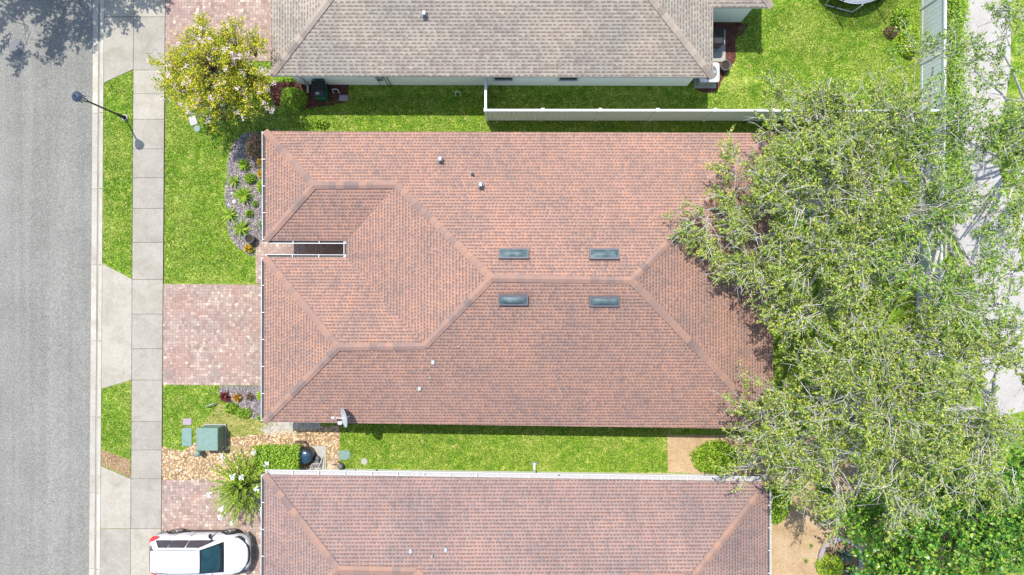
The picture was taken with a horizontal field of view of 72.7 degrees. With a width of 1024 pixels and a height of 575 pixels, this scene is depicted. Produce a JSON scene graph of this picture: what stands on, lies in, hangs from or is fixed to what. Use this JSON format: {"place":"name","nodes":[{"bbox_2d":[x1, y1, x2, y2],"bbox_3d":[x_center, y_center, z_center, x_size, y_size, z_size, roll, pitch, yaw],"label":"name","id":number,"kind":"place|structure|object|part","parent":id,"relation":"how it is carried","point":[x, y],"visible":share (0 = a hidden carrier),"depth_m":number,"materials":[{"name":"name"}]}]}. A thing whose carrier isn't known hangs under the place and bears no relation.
{"place":"outdoors","nodes":[
{"label":"outdoors","id":0,"kind":"place"},
{"bbox_2d":[0,0,92,574],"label":"road","id":1,"kind":"structure","parent":0,"point":[45,224],"depth_m":32.14,"materials":[{"name":"grey asphalt"}]},
{"bbox_2d":[9,40,23,54],"bbox_3d":[-22.853,-11.073,32.124,0.680,0.042,0.680,0,90,0],"label":"manhole cover","id":2,"kind":"object","parent":1,"relation":"on","point":[16,47],"visible":1,"depth_m":32.10,"materials":[{"name":"grey metal"}]},
{"bbox_2d":[90,0,99,574],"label":"gutter pan","id":3,"kind":"object","parent":1,"relation":"on","point":[98,37],"visible":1,"depth_m":32.15,"materials":[{"name":"grey concrete"}]},
{"bbox_2d":[101,450,130,477],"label":"wood chips","id":4,"kind":"object","parent":0,"point":[107,466],"visible":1,"depth_m":31.98,"materials":[{"name":"beige soil"}]},
{"bbox_2d":[100,0,133,574],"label":"driveway apron","id":5,"kind":"object","parent":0,"point":[115,551],"visible":1,"depth_m":31.97,"materials":[{"name":"concrete"}]},
{"bbox_2d":[130,0,165,574],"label":"pavement","id":6,"kind":"structure","parent":0,"point":[147,263],"depth_m":31.97,"materials":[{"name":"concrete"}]},
{"bbox_2d":[162,0,270,574],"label":"driveway","id":7,"kind":"structure","parent":0,"point":[211,334],"depth_m":31.97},
{"bbox_2d":[149,528,253,574],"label":"parked car","id":8,"kind":"object","parent":7,"relation":"on","point":[180,551],"visible":1,"depth_m":30.82,"materials":[{"name":"white paint"}]},
{"bbox_3d":[-15.904,11.970,30.690,0.408,0.449,1.160,0,90,0],"label":"rear window","id":9,"kind":"part","parent":8,"relation":"part of","materials":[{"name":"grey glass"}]},
{"bbox_3d":[-15.460,11.302,30.689,0.720,0.450,0.186,0,90,0],"label":"side window","id":10,"kind":"part","parent":8,"relation":"part of","materials":[{"name":"grey glass"}]},
{"bbox_3d":[-14.705,11.302,30.689,0.730,0.450,0.186,0,90,0],"label":"side window","id":11,"kind":"part","parent":8,"relation":"part of","materials":[{"name":"grey glass"}]},
{"bbox_3d":[-13.725,11.302,30.689,1.150,0.450,0.186,0,90,0],"label":"side window","id":12,"kind":"part","parent":8,"relation":"part of","materials":[{"name":"grey glass"}]},
{"bbox_2d":[162,425,339,480],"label":"pebble ground","id":13,"kind":"structure","parent":0,"point":[290,439],"depth_m":31.99,"materials":[{"name":"beige gravel"}]},
{"bbox_2d":[194,451,204,456],"bbox_3d":[-14.232,7.537,31.720,0.260,0.560,0.256,0,90,0],"label":"utility pedestal","id":14,"kind":"object","parent":13,"relation":"on","point":[198,453],"visible":0.9,"depth_m":31.48,"materials":[{"name":"green paint"}]},
{"bbox_2d":[196,424,226,450],"bbox_3d":[-13.591,6.771,31.509,0.997,0.961,1.025,0,90,0],"label":"transformer","id":15,"kind":"object","parent":13,"relation":"on","point":[211,437],"visible":1,"depth_m":31.04,"materials":[{"name":"green metal"}]},
{"bbox_2d":[205,446,269,526],"bbox_3d":[-12.052,8.820,30.669,3.226,2.594,3.622,0,90,0],"label":"flowering shrub","id":16,"kind":"object","parent":13,"relation":"on","point":[246,478],"visible":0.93,"depth_m":30.61,"materials":[{"name":"green plant"}]},
{"bbox_2d":[253,442,302,473],"bbox_3d":[-10.501,7.684,31.419,2.182,1.173,1.408,0,90,0],"label":"hedge","id":17,"kind":"object","parent":13,"relation":"on","point":[282,455],"visible":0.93,"depth_m":31.05,"materials":[{"name":"green plant"}]},
{"bbox_2d":[298,446,315,463],"bbox_3d":[-9.337,7.617,31.625,0.680,0.750,0.675,0,90,0],"label":"water softener","id":18,"kind":"object","parent":13,"relation":"on","point":[307,455],"visible":0.97,"depth_m":31.30,"materials":[{"name":"blue plastic"}]},
{"bbox_2d":[310,446,325,469],"bbox_3d":[-8.892,7.883,31.737,0.720,0.517,1.212,0,90,0],"label":"pump stand","id":19,"kind":"object","parent":13,"relation":"on","point":[318,461],"visible":0.87,"depth_m":31.95,"materials":[{"name":"grey concrete"}]},
{"bbox_2d":[328,461,334,467],"bbox_3d":[-8.299,8.122,31.970,0.330,0.050,0.280,0,90,0],"label":"board","id":20,"kind":"object","parent":13,"relation":"on","point":[330,463],"visible":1,"depth_m":31.95,"materials":[{"name":"beige wood"}]},
{"bbox_2d":[261,129,774,429],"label":"house","id":21,"kind":"structure","parent":0,"point":[522,278],"depth_m":28.41,"materials":[{"name":"tile"}]},
{"bbox_2d":[331,408,348,427],"bbox_3d":[-7.073,5.361,28.764,0.770,1.069,0.864,0,90,0],"label":"satellite dish","id":22,"kind":"object","parent":21,"relation":"attached to","point":[344,418],"visible":1,"depth_m":28.80,"materials":[{"name":"white paint"}]},
{"bbox_2d":[97,0,1023,574],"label":"ground","id":23,"kind":"structure","parent":0,"point":[739,76],"depth_m":32.00,"materials":[{"name":"green plant"}]},
{"bbox_2d":[89,0,103,574],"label":"kerb","id":24,"kind":"structure","parent":23,"relation":"on","point":[93,295],"depth_m":32.13,"materials":[{"name":"concrete"}]},
{"bbox_2d":[71,91,127,120],"bbox_3d":[-17.794,-7.809,30.135,0.416,3.730,0.416,22,90,0],"label":"street lamp","id":25,"kind":"object","parent":23,"relation":"on","point":[76,96],"visible":1,"depth_m":28.88,"materials":[{"name":"black metal"}]},
{"bbox_2d":[182,428,191,445],"bbox_3d":[-14.927,6.868,31.968,0.460,0.040,0.840,0,90,0],"label":"utility cover","id":26,"kind":"object","parent":23,"relation":"on","point":[186,436],"visible":1,"depth_m":31.95,"materials":[{"name":"green plastic"}]},
{"bbox_2d":[183,418,191,424],"bbox_3d":[-14.912,6.162,31.968,0.400,0.040,0.300,0,90,0],"label":"utility cover","id":27,"kind":"object","parent":23,"relation":"on","point":[187,421],"visible":1,"depth_m":31.95,"materials":[{"name":"plastic"}]},
{"bbox_2d":[188,115,197,125],"bbox_3d":[-14.647,-7.662,31.968,0.340,0.040,0.420,-17,90,0],"label":"utility cover","id":28,"kind":"object","parent":23,"relation":"on","point":[193,120],"visible":0.88,"depth_m":31.95,"materials":[{"name":"white stone"}]},
{"bbox_2d":[194,125,199,131],"bbox_3d":[-14.456,-7.294,31.968,0.300,0.040,0.300,0,90,0],"label":"utility cover","id":29,"kind":"object","parent":23,"relation":"on","point":[196,128],"visible":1,"depth_m":31.95,"materials":[{"name":"green plastic"}]},
{"bbox_2d":[146,10,276,135],"bbox_3d":[-12.611,-8.980,29.296,5.774,5.536,5.002,0,90,0],"label":"flowering tree","id":30,"kind":"object","parent":23,"relation":"on","point":[209,80],"visible":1,"depth_m":28.21,"materials":[{"name":"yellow plant"}]},
{"bbox_2d":[192,402,274,438],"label":"dry turf","id":31,"kind":"structure","parent":23,"relation":"on","point":[220,420],"depth_m":31.99,"materials":[{"name":"plant"}]},
{"bbox_2d":[218,386,260,420],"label":"mulch","id":32,"kind":"object","parent":23,"relation":"on","point":[248,403],"visible":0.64,"depth_m":31.97,"materials":[{"name":"grey gravel"}]},
{"bbox_2d":[219,390,231,402],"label":"spiky plant","id":33,"kind":"object","parent":32,"relation":"on","point":[224,397],"visible":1,"depth_m":31.82,"materials":[{"name":"red plant"}]},
{"bbox_2d":[224,402,239,413],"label":"shrub","id":34,"kind":"object","parent":32,"relation":"on","point":[236,407],"visible":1,"depth_m":31.80,"materials":[{"name":"green plant"}]},
{"bbox_2d":[232,393,241,402],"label":"spiky plant","id":35,"kind":"object","parent":32,"relation":"on","point":[236,397],"visible":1,"depth_m":31.82,"materials":[{"name":"orange plant"}]},
{"bbox_2d":[235,407,251,418],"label":"shrub","id":36,"kind":"object","parent":32,"relation":"on","point":[248,414],"visible":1,"depth_m":31.81,"materials":[{"name":"green plant"}]},
{"bbox_2d":[246,393,254,400],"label":"shrub","id":37,"kind":"object","parent":32,"relation":"on","point":[248,395],"visible":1,"depth_m":31.81,"materials":[{"name":"brown plant"}]},
{"bbox_2d":[256,391,260,400],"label":"shrub","id":38,"kind":"object","parent":32,"relation":"on","point":[258,396],"visible":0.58,"depth_m":31.72,"materials":[{"name":"green plant"}]},
{"bbox_2d":[225,130,278,256],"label":"mulch","id":39,"kind":"object","parent":23,"relation":"on","point":[244,205],"visible":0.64,"depth_m":31.97,"materials":[{"name":"grey gravel"}]},
{"bbox_2d":[219,206,237,225],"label":"spiky plant","id":40,"kind":"object","parent":39,"relation":"on","point":[228,215],"visible":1,"depth_m":31.85,"materials":[{"name":"green plant"}]},
{"bbox_2d":[227,174,240,186],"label":"spiky plant","id":41,"kind":"object","parent":39,"relation":"on","point":[233,180],"visible":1,"depth_m":31.82,"materials":[{"name":"green plant"}]},
{"bbox_2d":[231,218,250,239],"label":"spiky plant","id":42,"kind":"object","parent":39,"relation":"on","point":[240,228],"visible":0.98,"depth_m":31.83,"materials":[{"name":"green plant"}]},
{"bbox_2d":[230,184,253,206],"bbox_3d":[-12.264,-4.234,31.734,1.088,0.532,1.062,-29,90,0],"label":"spiky plant","id":43,"kind":"object","parent":39,"relation":"on","point":[242,194],"visible":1,"depth_m":31.79,"materials":[{"name":"green plant"}]},
{"bbox_2d":[237,158,251,170],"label":"spiky plant","id":44,"kind":"object","parent":39,"relation":"on","point":[242,164],"visible":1,"depth_m":31.77,"materials":[{"name":"green plant"}]},
{"bbox_2d":[243,243,254,253],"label":"shrub","id":45,"kind":"object","parent":39,"relation":"on","point":[249,247],"visible":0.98,"depth_m":31.73,"materials":[{"name":"yellow plant"}]},
{"bbox_2d":[244,209,253,217],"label":"shrub","id":46,"kind":"object","parent":39,"relation":"on","point":[248,212],"visible":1,"depth_m":31.84,"materials":[{"name":"green plant"}]},
{"bbox_2d":[244,234,255,242],"bbox_3d":[-11.899,-2.215,31.750,0.424,0.500,0.424,0,90,0],"label":"plant pot","id":47,"kind":"object","parent":39,"relation":"on","point":[249,238],"visible":1,"depth_m":31.56,"materials":[{"name":"ceramic"}]},
{"bbox_2d":[243,173,257,184],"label":"shrub","id":48,"kind":"object","parent":39,"relation":"on","point":[251,178],"visible":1,"depth_m":31.77,"materials":[{"name":"green plant"}]},
{"bbox_2d":[244,132,261,158],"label":"shrub","id":49,"kind":"object","parent":39,"relation":"on","point":[253,142],"visible":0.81,"depth_m":31.54,"materials":[{"name":"brown plant"}]},
{"bbox_2d":[252,200,258,206],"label":"shrub","id":50,"kind":"object","parent":39,"relation":"on","point":[255,202],"visible":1,"depth_m":31.86,"materials":[{"name":"green plant"}]},
{"bbox_2d":[256,179,261,192],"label":"shrub","id":51,"kind":"object","parent":39,"relation":"on","point":[259,182],"visible":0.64,"depth_m":31.67,"materials":[{"name":"green plant"}]},
{"bbox_2d":[257,157,261,167],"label":"shrub","id":52,"kind":"object","parent":39,"relation":"on","point":[259,163],"visible":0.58,"depth_m":31.76,"materials":[{"name":"yellow plant"}]},
{"bbox_2d":[257,168,261,177],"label":"shrub","id":53,"kind":"object","parent":39,"relation":"on","point":[259,173],"visible":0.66,"depth_m":31.73,"materials":[{"name":"yellow plant"}]},
{"bbox_2d":[260,422,320,435],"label":"dry soil","id":54,"kind":"structure","parent":23,"relation":"on","point":[279,427],"depth_m":31.99,"materials":[{"name":"beige soil"}]},
{"bbox_2d":[256,242,343,283],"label":"walkway","id":55,"kind":"structure","parent":23,"relation":"on","point":[263,249],"depth_m":31.97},
{"bbox_2d":[295,441,311,468],"bbox_3d":[-9.425,7.698,31.920,0.622,0.160,1.559,-17,90,0],"label":"edging","id":56,"kind":"object","parent":23,"relation":"on","point":[306,444],"visible":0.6,"depth_m":31.84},
{"bbox_2d":[269,81,348,109],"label":"mulch","id":57,"kind":"object","parent":23,"relation":"on","point":[332,94],"visible":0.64,"depth_m":31.97,"materials":[{"name":"brown wood"}]},
{"bbox_2d":[280,87,307,113],"bbox_3d":[-9.934,-8.537,31.470,1.288,1.134,1.189,0,90,0],"label":"shrub","id":58,"kind":"object","parent":57,"relation":"on","point":[286,95],"visible":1,"depth_m":31.39,"materials":[{"name":"green plant"}]},
{"bbox_2d":[311,79,329,100],"bbox_3d":[-8.647,-8.886,31.454,0.600,1.092,0.807,0,90,0],"label":"wheelie bin","id":59,"kind":"object","parent":57,"relation":"on","point":[320,88],"visible":1,"depth_m":30.99,"materials":[{"name":"green plastic"}]},
{"bbox_2d":[339,95,347,100],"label":"slab","id":60,"kind":"structure","parent":57,"relation":"on","point":[343,97],"depth_m":31.95,"materials":[{"name":"grey concrete"}]},
{"bbox_2d":[313,118,330,128],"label":"shrub","id":61,"kind":"object","parent":23,"relation":"on","point":[319,123],"visible":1,"depth_m":31.80,"materials":[{"name":"green plant"}]},
{"bbox_2d":[332,461,343,469],"bbox_3d":[-7.968,8.098,31.825,0.573,0.350,0.290,18,90,0],"label":"valve post","id":62,"kind":"object","parent":23,"relation":"on","point":[340,466],"visible":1,"depth_m":31.69,"materials":[{"name":"metal"}]},
{"bbox_2d":[339,450,349,459],"bbox_3d":[-7.691,7.691,31.968,0.540,0.040,0.460,0,90,0],"label":"utility cover","id":63,"kind":"object","parent":23,"relation":"on","point":[344,454],"visible":1,"depth_m":31.95,"materials":[{"name":"green plastic"}]},
{"bbox_2d":[361,458,367,464],"bbox_3d":[-6.779,7.985,31.968,0.300,0.040,0.300,0,90,0],"label":"utility cover","id":64,"kind":"object","parent":23,"relation":"on","point":[364,461],"visible":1,"depth_m":31.95,"materials":[{"name":"grey concrete"}]},
{"bbox_2d":[261,463,770,574],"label":"house","id":65,"kind":"structure","parent":23,"relation":"on","point":[374,522],"depth_m":28.71,"materials":[{"name":"tile"}]},
{"bbox_2d":[269,0,773,92],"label":"house","id":66,"kind":"structure","parent":23,"relation":"on","point":[528,42],"depth_m":28.86,"materials":[{"name":"grey"}]},
{"bbox_2d":[493,77,513,81],"bbox_3d":[-0.387,-9.248,30.803,0.910,0.675,0.080,0,90,0],"label":"window","id":67,"kind":"structure","parent":66,"relation":"in","point":[495,79],"depth_m":30.99,"materials":[{"name":"black glass"}]},
{"bbox_2d":[558,78,578,81],"bbox_3d":[2.490,-9.248,30.803,0.910,0.675,0.080,0,90,0],"label":"window","id":68,"kind":"structure","parent":66,"relation":"in","point":[559,79],"depth_m":30.99,"materials":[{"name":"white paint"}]},
{"bbox_2d":[529,471,662,472],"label":"dry soil","id":69,"kind":"structure","parent":23,"relation":"on","point":[616,472],"depth_m":31.99,"materials":[{"name":"soil"}]},
{"bbox_2d":[484,77,946,121],"bbox_3d":[8.794,-8.455,31.035,20.032,1.930,1.707,0,90,0],"label":"fence","id":70,"kind":"object","parent":23,"relation":"on","point":[650,115],"visible":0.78,"depth_m":30.89,"materials":[{"name":"white plastic"}]},
{"bbox_2d":[695,22,748,92],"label":"mulch","id":71,"kind":"object","parent":23,"relation":"on","point":[747,24],"visible":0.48,"depth_m":31.97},
{"bbox_2d":[694,62,719,87],"bbox_3d":[8.861,-9.650,31.585,1.000,0.830,1.000,0,90,0],"label":"air conditioner","id":72,"kind":"object","parent":71,"relation":"on","point":[705,82],"visible":0.55,"depth_m":31.21,"materials":[{"name":"grey metal"}]},
{"bbox_2d":[713,51,724,61],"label":"paving slab","id":73,"kind":"structure","parent":71,"relation":"on","point":[718,56],"depth_m":31.95,"materials":[{"name":"grey concrete"}]},
{"bbox_2d":[713,44,724,50],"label":"paving slab","id":74,"kind":"structure","parent":71,"relation":"on","point":[722,48],"depth_m":31.95,"materials":[{"name":"grey concrete"}]},
{"bbox_2d":[713,27,724,48],"bbox_3d":[9.255,-11.221,31.500,0.563,0.900,0.800,0,90,0],"label":"barbecue","id":75,"kind":"object","parent":74,"relation":"on","point":[718,37],"visible":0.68,"depth_m":31.05,"materials":[{"name":"black metal"}]},
{"bbox_2d":[720,60,730,71],"bbox_3d":[9.685,-10.077,31.775,0.466,0.450,0.466,0,90,0],"label":"plant pot","id":76,"kind":"object","parent":71,"relation":"on","point":[725,65],"visible":0.98,"depth_m":31.61,"materials":[{"name":"ceramic"}]},
{"bbox_2d":[667,435,864,574],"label":"gravel yard","id":77,"kind":"structure","parent":23,"relation":"on","point":[675,464],"depth_m":31.99,"materials":[{"name":"beige gravel"}]},
{"bbox_2d":[689,438,739,473],"bbox_3d":[9.287,7.712,31.442,2.348,1.200,1.611,0,90,0],"label":"shrub","id":78,"kind":"object","parent":77,"relation":"on","point":[724,450],"visible":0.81,"depth_m":31.42,"materials":[{"name":"green plant"}]},
{"bbox_2d":[771,482,791,524],"bbox_3d":[12.071,9.901,31.481,1.294,1.145,2.014,0,90,0],"label":"shrub","id":79,"kind":"object","parent":77,"relation":"on","point":[781,515],"visible":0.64,"depth_m":31.35,"materials":[{"name":"green plant"}]},
{"bbox_2d":[814,482,832,497],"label":"shrub","id":80,"kind":"object","parent":77,"relation":"on","point":[828,489],"visible":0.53,"depth_m":31.75,"materials":[{"name":"green plant"}]},
{"bbox_2d":[814,553,843,574],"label":"shrub","id":81,"kind":"object","parent":77,"relation":"on","point":[839,566],"visible":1,"depth_m":31.59,"materials":[{"name":"green plant"}]},
{"bbox_2d":[817,536,863,574],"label":"ring planter","id":82,"kind":"object","parent":77,"relation":"on","point":[827,549],"visible":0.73,"depth_m":31.93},
{"bbox_2d":[835,544,853,564],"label":"agapanthus","id":83,"kind":"object","parent":82,"relation":"in","point":[845,556],"visible":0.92,"depth_m":31.82,"materials":[{"name":"green plant"}]},
{"bbox_2d":[843,565,853,574],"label":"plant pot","id":84,"kind":"object","parent":77,"relation":"on","point":[846,572],"visible":0.4,"depth_m":31.66,"materials":[{"name":"ceramic"}]},
{"bbox_2d":[847,525,869,545],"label":"shrub","id":85,"kind":"object","parent":77,"relation":"on","point":[867,538],"visible":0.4,"depth_m":31.79,"materials":[{"name":"green plant"}]},
{"bbox_2d":[662,57,951,373],"bbox_3d":[10.834,-3.144,27.294,9.203,9.613,11.145,20,90,0],"label":"oak tree","id":86,"kind":"object","parent":23,"relation":"on","point":[858,198],"visible":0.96,"depth_m":24.85,"materials":[{"name":"green plant"}]},
{"bbox_2d":[710,282,968,549],"bbox_3d":[11.645,4.771,27.441,8.232,9.318,10.096,0,90,0],"label":"oak tree","id":87,"kind":"object","parent":23,"relation":"on","point":[875,370],"visible":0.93,"depth_m":24.87,"materials":[{"name":"green plant"}]},
{"bbox_2d":[824,0,879,11],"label":"trampoline","id":88,"kind":"object","parent":23,"relation":"on","point":[862,2],"visible":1,"depth_m":31.16,"materials":[{"name":"white paint"}]},
{"bbox_2d":[883,26,897,38],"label":"shrub","id":89,"kind":"object","parent":23,"relation":"on","point":[893,33],"visible":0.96,"depth_m":31.79,"materials":[{"name":"brown plant"}]},
{"bbox_2d":[889,6,910,30],"bbox_3d":[17.745,-12.288,31.666,0.933,0.740,1.142,0,90,0],"label":"shrub","id":90,"kind":"object","parent":23,"relation":"on","point":[906,13],"visible":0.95,"depth_m":31.65,"materials":[{"name":"green plant"}]},
{"bbox_2d":[896,24,919,57],"bbox_3d":[18.055,-11.274,31.533,0.942,1.009,1.544,0,90,0],"label":"shrub","id":91,"kind":"object","parent":23,"relation":"on","point":[910,29],"visible":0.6,"depth_m":31.56,"materials":[{"name":"green plant"}]},
{"bbox_2d":[831,424,1023,574],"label":"broadleaf tree","id":92,"kind":"object","parent":23,"relation":"on","point":[1009,528],"visible":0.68,"depth_m":26.55,"materials":[{"name":"green plant"}]},
{"bbox_2d":[914,0,946,415],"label":"fence","id":93,"kind":"object","parent":23,"relation":"on","point":[933,14],"visible":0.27,"depth_m":31.05,"materials":[{"name":"white plastic"}]},
{"bbox_2d":[849,9,1023,343],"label":"oak tree","id":94,"kind":"object","parent":23,"relation":"on","point":[936,218],"visible":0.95,"depth_m":24.33,"materials":[{"name":"green plant"}]},
{"bbox_2d":[871,312,1023,528],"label":"oak tree","id":95,"kind":"object","parent":23,"relation":"on","point":[990,421],"visible":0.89,"depth_m":24.18,"materials":[{"name":"green plant"}]},
{"bbox_2d":[945,0,976,209],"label":"hedge","id":96,"kind":"object","parent":23,"relation":"on","point":[957,90],"visible":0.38,"depth_m":31.23,"materials":[{"name":"green plant"}]},
{"bbox_2d":[952,0,1023,364],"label":"oak tree","id":97,"kind":"object","parent":23,"relation":"on","point":[1007,5],"visible":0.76,"depth_m":24.94,"materials":[{"name":"green plant"}]},
{"bbox_2d":[932,1,959,324],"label":"path soil","id":98,"kind":"structure","parent":0,"point":[951,5],"depth_m":31.99,"materials":[{"name":"soil"}]},
{"bbox_2d":[946,0,1023,415],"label":"path","id":99,"kind":"structure","parent":0,"point":[979,15],"depth_m":31.98,"materials":[{"name":"grey concrete"}]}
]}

